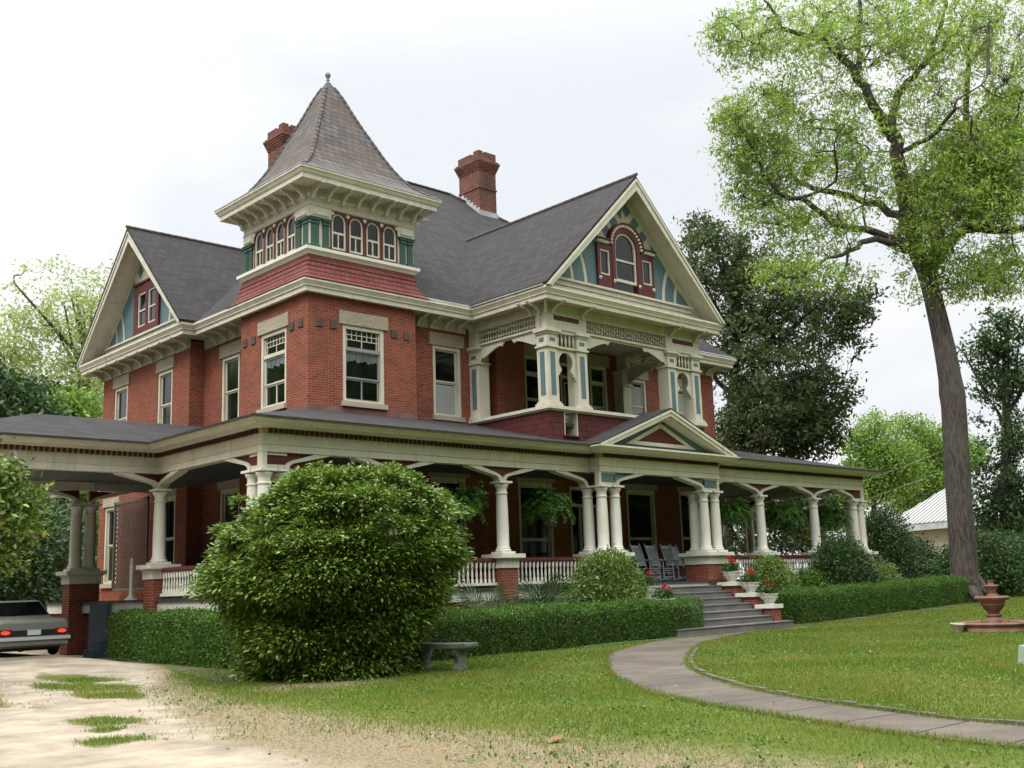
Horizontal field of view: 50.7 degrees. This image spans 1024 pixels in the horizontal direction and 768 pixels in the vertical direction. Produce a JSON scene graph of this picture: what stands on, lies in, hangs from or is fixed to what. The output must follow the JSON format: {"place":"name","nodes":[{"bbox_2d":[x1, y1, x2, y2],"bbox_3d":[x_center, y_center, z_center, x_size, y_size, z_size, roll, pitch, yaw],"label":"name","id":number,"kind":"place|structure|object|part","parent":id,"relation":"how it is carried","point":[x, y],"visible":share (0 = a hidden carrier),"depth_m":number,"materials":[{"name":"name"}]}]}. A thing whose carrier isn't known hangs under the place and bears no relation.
{"place":"outdoors","nodes":[
{"label":"outdoors","id":0,"kind":"place"},
{"bbox_2d":[101,658,119,659],"bbox_3d":[-11.150,6.463,25.146,5.300,0.170,1.000,8,-14,-42],"label":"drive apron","id":1,"kind":"object","parent":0,"point":[110,659],"depth_m":26.34,"materials":[{"name":"concrete"}]},
{"bbox_2d":[98,657,242,681],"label":"side path","id":2,"kind":"structure","parent":0,"point":[182,668],"depth_m":21.77,"materials":[{"name":"soil"}]},
{"bbox_2d":[0,650,535,767],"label":"driveway","id":3,"kind":"structure","parent":0,"point":[25,732],"depth_m":11.89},
{"bbox_2d":[0,600,70,654],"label":"parked car","id":4,"kind":"object","parent":3,"relation":"on","point":[27,625],"visible":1,"depth_m":26.68,"materials":[{"name":"grey metal"}]},
{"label":"rear window","id":5,"kind":"part","parent":4,"relation":"part of","materials":[{"name":"black glass"}]},
{"bbox_2d":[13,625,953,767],"bbox_3d":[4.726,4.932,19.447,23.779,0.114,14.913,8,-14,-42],"label":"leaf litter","id":6,"kind":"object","parent":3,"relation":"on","point":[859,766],"visible":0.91,"depth_m":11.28,"materials":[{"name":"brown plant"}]},
{"bbox_2d":[0,0,1023,602],"label":"sky","id":7,"kind":"structure","parent":0,"point":[156,115],"materials":[{"name":"white"}]},
{"bbox_2d":[0,586,1023,767],"bbox_3d":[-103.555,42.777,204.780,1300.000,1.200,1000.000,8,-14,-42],"label":"lawn","id":8,"kind":"structure","parent":0,"point":[471,749],"depth_m":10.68,"materials":[{"name":"green plant"}]},
{"bbox_2d":[0,514,48,606],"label":"dark shrub","id":9,"kind":"object","parent":8,"relation":"on","point":[17,587],"visible":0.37,"depth_m":38.17,"materials":[{"name":"green plant"}]},
{"bbox_2d":[0,352,50,505],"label":"bushy tree","id":10,"kind":"object","parent":8,"relation":"on","point":[5,383],"visible":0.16,"depth_m":51.03,"materials":[{"name":"green plant"}]},
{"bbox_2d":[0,434,62,591],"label":"overhanging tree","id":11,"kind":"object","parent":8,"relation":"on","point":[16,524],"visible":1,"depth_m":20.13,"materials":[{"name":"green plant"}]},
{"bbox_2d":[0,489,83,608],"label":"dark shrub","id":12,"kind":"object","parent":8,"relation":"on","point":[40,583],"visible":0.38,"depth_m":39.37,"materials":[{"name":"green plant"}]},
{"bbox_2d":[3,489,97,609],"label":"dark shrub","id":13,"kind":"object","parent":8,"relation":"on","point":[64,562],"visible":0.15,"depth_m":41.46,"materials":[{"name":"green plant"}]},
{"bbox_2d":[6,365,98,533],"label":"bushy tree","id":14,"kind":"object","parent":8,"relation":"on","point":[35,400],"visible":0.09,"depth_m":53.24,"materials":[{"name":"green plant"}]},
{"bbox_2d":[0,251,114,418],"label":"airy tree","id":15,"kind":"object","parent":8,"relation":"on","point":[80,333],"visible":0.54,"depth_m":61.83,"materials":[{"name":"green plant"}]},
{"bbox_2d":[21,489,98,602],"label":"dark shrub","id":16,"kind":"object","parent":8,"relation":"on","point":[63,508],"visible":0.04,"depth_m":45.56,"materials":[{"name":"green plant"}]},
{"bbox_2d":[42,377,102,598],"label":"bushy tree","id":17,"kind":"object","parent":8,"relation":"on","point":[86,406],"visible":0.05,"depth_m":57.32,"materials":[{"name":"green plant"}]},
{"bbox_2d":[105,604,432,668],"bbox_3d":[-6.036,5.609,24.494,3.789,1.392,9.521,8,-14,-42],"label":"clipped hedge","id":18,"kind":"object","parent":8,"relation":"on","point":[174,638],"visible":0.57,"depth_m":24.11,"materials":[{"name":"green plant"}]},
{"bbox_2d":[177,459,479,683],"bbox_3d":[-3.319,3.333,19.688,5.433,4.009,5.028,8,-14,-42],"label":"camellia bush","id":19,"kind":"object","parent":8,"relation":"on","point":[325,578],"visible":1,"depth_m":18.33,"materials":[{"name":"green plant"}]},
{"bbox_2d":[0,72,882,658],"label":"victorian house","id":20,"kind":"structure","parent":8,"relation":"on","point":[358,300],"depth_m":32.08,"materials":[{"name":"brick"}]},
{"bbox_2d":[21,469,32,517],"bbox_3d":[-12.250,2.792,27.280,0.380,1.300,0.329,8,-14,-42],"label":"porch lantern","id":21,"kind":"object","parent":20,"relation":"hanging from","point":[24,503],"visible":0.12,"depth_m":27.15,"materials":[{"name":"metal"}]},
{"bbox_2d":[99,496,119,588],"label":"window","id":22,"kind":"structure","parent":20,"relation":"in","point":[109,516],"depth_m":37.09,"materials":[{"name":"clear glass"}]},
{"bbox_2d":[113,373,129,420],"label":"window","id":23,"kind":"structure","parent":20,"relation":"in","point":[121,394],"depth_m":37.52,"materials":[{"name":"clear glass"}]},
{"bbox_2d":[132,277,160,335],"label":"window","id":24,"kind":"structure","parent":20,"relation":"in","point":[147,299],"depth_m":36.40,"materials":[{"name":"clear glass"}]},
{"bbox_2d":[156,355,174,423],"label":"window","id":25,"kind":"structure","parent":20,"relation":"in","point":[165,377],"depth_m":35.04,"materials":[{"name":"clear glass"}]},
{"bbox_2d":[166,488,177,583],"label":"window","id":26,"kind":"structure","parent":20,"relation":"in","point":[170,505],"depth_m":33.82,"materials":[{"name":"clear glass"}]},
{"bbox_2d":[217,478,238,532],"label":"window","id":27,"kind":"structure","parent":20,"relation":"in","point":[225,516],"depth_m":32.22,"materials":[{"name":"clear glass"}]},
{"bbox_2d":[219,339,240,420],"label":"window","id":28,"kind":"structure","parent":20,"relation":"in","point":[231,364],"depth_m":32.90,"materials":[{"name":"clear glass"}]},
{"bbox_2d":[256,312,288,412],"bbox_3d":[-6.577,-0.537,29.990,0.290,2.660,1.640,8,-14,-42],"label":"window","id":29,"kind":"structure","parent":20,"relation":"in","point":[273,344],"depth_m":30.08,"materials":[{"name":"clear glass"}]},
{"bbox_2d":[271,473,275,525],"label":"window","id":30,"kind":"structure","parent":20,"relation":"in","point":[273,478],"depth_m":29.44,"materials":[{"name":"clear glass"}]},
{"bbox_2d":[253,213,295,268],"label":"window","id":31,"kind":"structure","parent":20,"relation":"in","point":[278,239],"depth_m":30.78,"materials":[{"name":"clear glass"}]},
{"bbox_2d":[339,309,388,409],"bbox_3d":[-4.127,-0.637,29.902,1.640,2.660,0.290,8,-14,-42],"label":"window","id":32,"kind":"structure","parent":20,"relation":"in","point":[363,348],"depth_m":29.94,"materials":[{"name":"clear glass"}]},
{"bbox_2d":[330,211,397,263],"bbox_3d":[-4.189,-4.106,30.703,2.305,1.215,0.130,8,-14,-42],"label":"window","id":33,"kind":"structure","parent":20,"relation":"in","point":[350,234],"depth_m":30.68,"materials":[{"name":"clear glass"}]},
{"bbox_2d":[429,331,465,422],"bbox_3d":[-1.983,-0.190,32.512,1.340,2.660,0.290,8,-14,-42],"label":"window","id":34,"kind":"structure","parent":20,"relation":"in","point":[446,360],"depth_m":32.56,"materials":[{"name":"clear glass"}]},
{"bbox_2d":[428,472,470,575],"bbox_3d":[-1.862,4.026,31.701,1.580,3.170,0.290,8,-14,-42],"label":"window","id":35,"kind":"structure","parent":20,"relation":"in","point":[442,478],"depth_m":31.99,"materials":[{"name":"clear glass"}]},
{"bbox_2d":[433,465,490,525],"bbox_3d":[-1.402,2.844,28.230,1.706,1.776,1.676,8,-14,-42],"label":"hanging fern","id":36,"kind":"object","parent":20,"relation":"hanging from","point":[468,498],"visible":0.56,"depth_m":28.00,"materials":[{"name":"green plant"}]},
{"bbox_2d":[524,342,538,408],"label":"window","id":37,"kind":"structure","parent":20,"relation":"in","point":[531,371],"depth_m":35.01,"materials":[{"name":"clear glass"}]},
{"bbox_2d":[515,477,555,585],"bbox_3d":[0.730,4.524,34.064,1.740,3.610,0.235,8,-14,-42],"label":"window","id":38,"kind":"structure","parent":20,"relation":"in","point":[536,540],"depth_m":34.07,"materials":[{"name":"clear glass"}]},
{"bbox_2d":[520,480,576,529],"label":"hanging fern","id":39,"kind":"object","parent":20,"relation":"hanging from","point":[553,504],"visible":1,"depth_m":29.77,"materials":[{"name":"green plant"}]},
{"bbox_2d":[562,378,568,415],"bbox_3d":[1.964,0.845,36.030,0.850,2.020,0.075,8,-14,-42],"label":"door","id":40,"kind":"structure","parent":20,"relation":"in","point":[564,381],"depth_m":35.95,"materials":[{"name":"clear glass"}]},
{"bbox_2d":[581,507,596,548],"bbox_3d":[2.538,5.313,35.588,0.720,2.500,0.075,8,-14,-42],"label":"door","id":41,"kind":"structure","parent":20,"relation":"in","point":[581,507],"depth_m":35.79,"materials":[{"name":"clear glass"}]},
{"bbox_2d":[587,353,609,410],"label":"window","id":42,"kind":"structure","parent":20,"relation":"in","point":[598,378],"depth_m":37.16,"materials":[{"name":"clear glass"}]},
{"bbox_2d":[594,222,655,297],"bbox_3d":[3.543,-3.918,33.581,2.740,2.210,0.200,8,-14,-42],"label":"window","id":43,"kind":"structure","parent":20,"relation":"in","point":[623,263],"depth_m":33.64,"materials":[{"name":"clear glass"}]},
{"bbox_2d":[631,372,648,414],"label":"window","id":44,"kind":"structure","parent":20,"relation":"in","point":[638,391],"depth_m":38.55,"materials":[{"name":"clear glass"}]},
{"bbox_2d":[623,483,661,579],"bbox_3d":[4.482,5.053,37.433,1.760,3.540,0.290,8,-14,-42],"label":"window","id":45,"kind":"structure","parent":20,"relation":"in","point":[641,516],"depth_m":37.59,"materials":[{"name":"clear glass"}]},
{"bbox_2d":[629,543,667,580],"bbox_3d":[4.161,5.446,33.067,1.033,1.188,0.590,-11,-14,40],"label":"rocking chair","id":46,"kind":"object","parent":20,"relation":"on","point":[642,560],"visible":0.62,"depth_m":33.19,"materials":[{"name":"paint"}]},
{"bbox_2d":[637,571,660,597],"bbox_3d":[3.611,5.426,29.285,0.827,0.720,0.792,-4,-11,11],"label":"geranium pot","id":47,"kind":"object","parent":20,"relation":"on","point":[648,580],"visible":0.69,"depth_m":29.14,"materials":[{"name":"white ceramic"}]},
{"bbox_2d":[644,543,680,580],"bbox_3d":[4.668,5.540,33.660,0.590,1.188,1.033,8,-15,-44],"label":"rocking chair","id":48,"kind":"object","parent":20,"relation":"on","point":[654,558],"visible":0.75,"depth_m":33.78,"materials":[{"name":"paint"}]},
{"bbox_2d":[652,583,679,607],"bbox_3d":[4.048,5.665,28.774,0.758,0.715,0.802,1,-11,-14],"label":"geranium pot","id":49,"kind":"object","parent":20,"relation":"on","point":[666,593],"visible":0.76,"depth_m":28.67,"materials":[{"name":"green plant"}]},
{"bbox_2d":[660,544,686,580],"bbox_3d":[5.219,5.615,34.162,0.590,1.188,1.033,7,-14,-40],"label":"rocking chair","id":50,"kind":"object","parent":20,"relation":"on","point":[674,563],"visible":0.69,"depth_m":34.33,"materials":[{"name":"paint"}]},
{"bbox_2d":[669,544,686,580],"bbox_3d":[5.641,5.735,34.879,1.033,1.188,0.590,-9,-13,32],"label":"rocking chair","id":51,"kind":"object","parent":20,"relation":"on","point":[676,553],"visible":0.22,"depth_m":35.12,"materials":[{"name":"paint"}]},
{"bbox_2d":[677,379,683,416],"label":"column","id":52,"kind":"structure","parent":20,"relation":"in","point":[680,392],"depth_m":40.12,"materials":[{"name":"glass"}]},
{"bbox_2d":[676,487,698,577],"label":"window","id":53,"kind":"structure","parent":20,"relation":"in","point":[683,499],"depth_m":39.20,"materials":[{"name":"beige glass"}]},
{"bbox_2d":[720,555,741,581],"bbox_3d":[6.683,5.632,33.048,0.827,0.817,0.792,-8,-12,28],"label":"geranium pot","id":54,"kind":"object","parent":20,"relation":"on","point":[731,572],"visible":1,"depth_m":32.91,"materials":[{"name":"stone"}]},
{"bbox_2d":[708,493,754,529],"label":"hanging fern","id":55,"kind":"object","parent":20,"relation":"hanging from","point":[732,511],"visible":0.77,"depth_m":35.39,"materials":[{"name":"green plant"}]},
{"bbox_2d":[737,568,763,592],"bbox_3d":[7.143,5.902,32.502,0.827,0.735,0.792,-6,-11,22],"label":"geranium pot","id":56,"kind":"object","parent":20,"relation":"on","point":[749,585],"visible":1,"depth_m":32.35,"materials":[{"name":"white stone"}]},
{"bbox_2d":[754,579,782,603],"bbox_3d":[7.591,6.139,31.974,0.827,0.725,0.792,-3,-11,4],"label":"geranium pot","id":57,"kind":"object","parent":20,"relation":"on","point":[769,596],"visible":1,"depth_m":31.83,"materials":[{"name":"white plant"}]},
{"bbox_2d":[764,494,805,532],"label":"hanging fern","id":58,"kind":"object","parent":20,"relation":"hanging from","point":[777,514],"visible":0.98,"depth_m":37.55,"materials":[{"name":"green plant"}]},
{"bbox_2d":[805,500,853,531],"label":"hanging fern","id":59,"kind":"object","parent":20,"relation":"hanging from","point":[833,514],"visible":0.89,"depth_m":39.57,"materials":[{"name":"green plant"}]},
{"bbox_2d":[415,642,477,670],"bbox_3d":[-1.284,4.961,19.673,1.273,0.485,0.540,-9,-13,34],"label":"stone bench","id":60,"kind":"object","parent":8,"relation":"on","point":[459,651],"visible":0.82,"depth_m":19.44,"materials":[{"name":"grey stone"}]},
{"bbox_2d":[452,574,522,619],"bbox_3d":[-0.615,5.434,25.809,1.905,1.871,2.656,0,-11,-12],"label":"palmetto","id":61,"kind":"object","parent":8,"relation":"on","point":[480,598],"visible":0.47,"depth_m":25.81,"materials":[{"name":"green plant"}]},
{"bbox_2d":[498,565,597,613],"bbox_3d":[0.701,5.572,27.158,2.578,2.010,2.468,8,-14,-42],"label":"palmetto","id":62,"kind":"object","parent":8,"relation":"on","point":[541,596],"visible":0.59,"depth_m":26.83,"materials":[{"name":"green plant"}]},
{"bbox_2d":[547,735,562,740],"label":"fallen leaf","id":63,"kind":"object","parent":8,"relation":"on","point":[556,737],"visible":1,"depth_m":10.15,"materials":[{"name":"plant"}]},
{"bbox_2d":[421,593,704,660],"bbox_3d":[1.267,5.700,25.927,1.546,1.270,10.464,-12,-14,42],"label":"clipped hedge","id":64,"kind":"object","parent":8,"relation":"on","point":[531,631],"visible":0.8,"depth_m":25.11,"materials":[{"name":"green plant"}]},
{"bbox_2d":[551,578,591,612],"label":"shrub","id":65,"kind":"object","parent":8,"relation":"on","point":[567,592],"visible":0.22,"depth_m":28.23,"materials":[{"name":"green plant"}]},
{"bbox_2d":[565,543,655,610],"bbox_3d":[2.627,5.575,28.790,3.174,2.640,2.268,8,-14,-42],"label":"variegated bush","id":66,"kind":"object","parent":8,"relation":"on","point":[612,579],"visible":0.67,"depth_m":28.40,"materials":[{"name":"green plant"}]},
{"bbox_2d":[583,635,699,647],"bbox_3d":[3.264,6.360,26.784,0.116,0.036,4.708,-12,-15,43],"label":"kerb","id":67,"kind":"object","parent":8,"relation":"on","point":[636,641],"visible":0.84,"depth_m":26.43,"materials":[{"name":"grey concrete"}]},
{"bbox_2d":[742,550,803,619],"bbox_3d":[8.223,6.475,34.354,2.822,2.460,1.753,8,-14,-42],"label":"gardenia bush","id":68,"kind":"object","parent":8,"relation":"on","point":[768,568],"visible":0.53,"depth_m":34.17,"materials":[{"name":"green plant"}]},
{"bbox_2d":[671,206,889,568],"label":"magnolia tree","id":69,"kind":"object","parent":8,"relation":"on","point":[803,413],"visible":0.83,"depth_m":49.22,"materials":[{"name":"green plant"}]},
{"bbox_2d":[595,624,1023,749],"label":"grass fringe","id":70,"kind":"object","parent":8,"relation":"on","point":[612,674],"depth_m":12.09,"materials":[{"name":"green plant"}]},
{"bbox_2d":[788,563,832,596],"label":"azalea bush","id":71,"kind":"object","parent":8,"relation":"on","point":[809,576],"visible":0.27,"depth_m":35.55,"materials":[{"name":"green plant"}]},
{"bbox_2d":[778,480,872,544],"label":"leafy tree","id":72,"kind":"object","parent":8,"relation":"on","point":[843,528],"visible":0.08,"depth_m":75.50,"materials":[{"name":"green plant"}]},
{"bbox_2d":[802,530,882,591],"bbox_3d":[11.405,6.515,37.302,4.193,3.097,2.234,8,-14,-42],"label":"laurel bush","id":73,"kind":"object","parent":8,"relation":"on","point":[846,556],"visible":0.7,"depth_m":36.85,"materials":[{"name":"green plant"}]},
{"bbox_2d":[688,0,1023,601],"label":"shade tree","id":74,"kind":"object","parent":8,"relation":"on","point":[972,182],"visible":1,"depth_m":43.75,"materials":[{"name":"green plant"}]},
{"bbox_2d":[688,648,1023,724],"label":"kerb","id":75,"kind":"structure","parent":8,"relation":"on","point":[1009,721],"depth_m":12.22,"materials":[{"name":"concrete"}]},
{"bbox_2d":[774,573,970,623],"bbox_3d":[12.735,7.327,37.310,12.412,1.436,1.425,8,-15,-44],"label":"clipped hedge","id":76,"kind":"object","parent":8,"relation":"on","point":[837,602],"visible":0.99,"depth_m":35.81,"materials":[{"name":"green plant"}]},
{"bbox_2d":[831,405,935,538],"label":"leafy tree","id":77,"kind":"object","parent":8,"relation":"on","point":[886,454],"visible":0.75,"depth_m":78.94,"materials":[{"name":"green plant"}]},
{"bbox_2d":[870,554,905,587],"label":"azalea bush","id":78,"kind":"object","parent":8,"relation":"on","point":[887,574],"visible":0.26,"depth_m":38.93,"materials":[{"name":"green plant"}]},
{"bbox_2d":[864,502,925,579],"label":"holly shrub","id":79,"kind":"object","parent":8,"relation":"on","point":[899,550],"visible":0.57,"depth_m":43.89,"materials":[{"name":"green plant"}]},
{"bbox_2d":[880,532,947,577],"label":"dark shrub","id":80,"kind":"object","parent":8,"relation":"on","point":[925,552],"visible":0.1,"depth_m":47.01,"materials":[{"name":"green plant"}]},
{"bbox_2d":[877,410,974,514],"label":"leafy tree","id":81,"kind":"object","parent":8,"relation":"on","point":[933,441],"visible":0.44,"depth_m":85.20,"materials":[{"name":"green plant"}]},
{"bbox_2d":[887,451,1023,557],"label":"neighbour house","id":82,"kind":"structure","parent":8,"relation":"on","point":[928,517],"depth_m":65.63,"materials":[{"name":"white metal"}]},
{"bbox_2d":[950,623,967,632],"bbox_3d":[10.703,5.848,25.898,0.371,0.248,0.343,-2,-11,1],"label":"garden pot","id":83,"kind":"object","parent":8,"relation":"on","point":[957,627],"visible":0.98,"depth_m":25.81,"materials":[{"name":"beige ceramic"}]},
{"bbox_2d":[923,424,995,472],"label":"leafy tree","id":84,"kind":"object","parent":8,"relation":"on","point":[974,459],"visible":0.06,"depth_m":89.42,"materials":[{"name":"green plant"}]},
{"bbox_2d":[918,523,1023,596],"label":"dark shrub","id":85,"kind":"object","parent":8,"relation":"on","point":[1000,566],"visible":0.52,"depth_m":44.73,"materials":[{"name":"green plant"}]},
{"bbox_2d":[945,528,1023,593],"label":"dark shrub","id":86,"kind":"object","parent":8,"relation":"on","point":[1011,536],"visible":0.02,"depth_m":48.41,"materials":[{"name":"green plant"}]},
{"bbox_2d":[955,303,1023,536],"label":"ivy tree","id":87,"kind":"object","parent":8,"relation":"on","point":[1004,489],"visible":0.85,"depth_m":54.84,"materials":[{"name":"green plant"}]},
{"bbox_2d":[957,580,1023,632],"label":"garden fountain","id":88,"kind":"object","parent":8,"relation":"on","point":[992,603],"visible":0.94,"depth_m":25.98,"materials":[{"name":"stone"}]},
{"bbox_2d":[1008,527,1023,587],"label":"dark shrub","id":89,"kind":"object","parent":8,"relation":"on","point":[1018,535],"visible":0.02,"depth_m":50.83,"materials":[{"name":"green plant"}]},
{"bbox_2d":[1017,645,1023,664],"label":"utility box","id":90,"kind":"object","parent":8,"relation":"on","point":[1021,653],"visible":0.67,"depth_m":16.78,"materials":[{"name":"green metal"}]},
{"bbox_2d":[607,626,1023,747],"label":"path","id":91,"kind":"structure","parent":0,"point":[647,665],"depth_m":13.23,"materials":[{"name":"concrete"}]},
{"bbox_2d":[794,597,1022,626],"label":"kerb walk","id":92,"kind":"structure","parent":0,"point":[853,618],"depth_m":35.63,"materials":[{"name":"concrete"}]}
]}

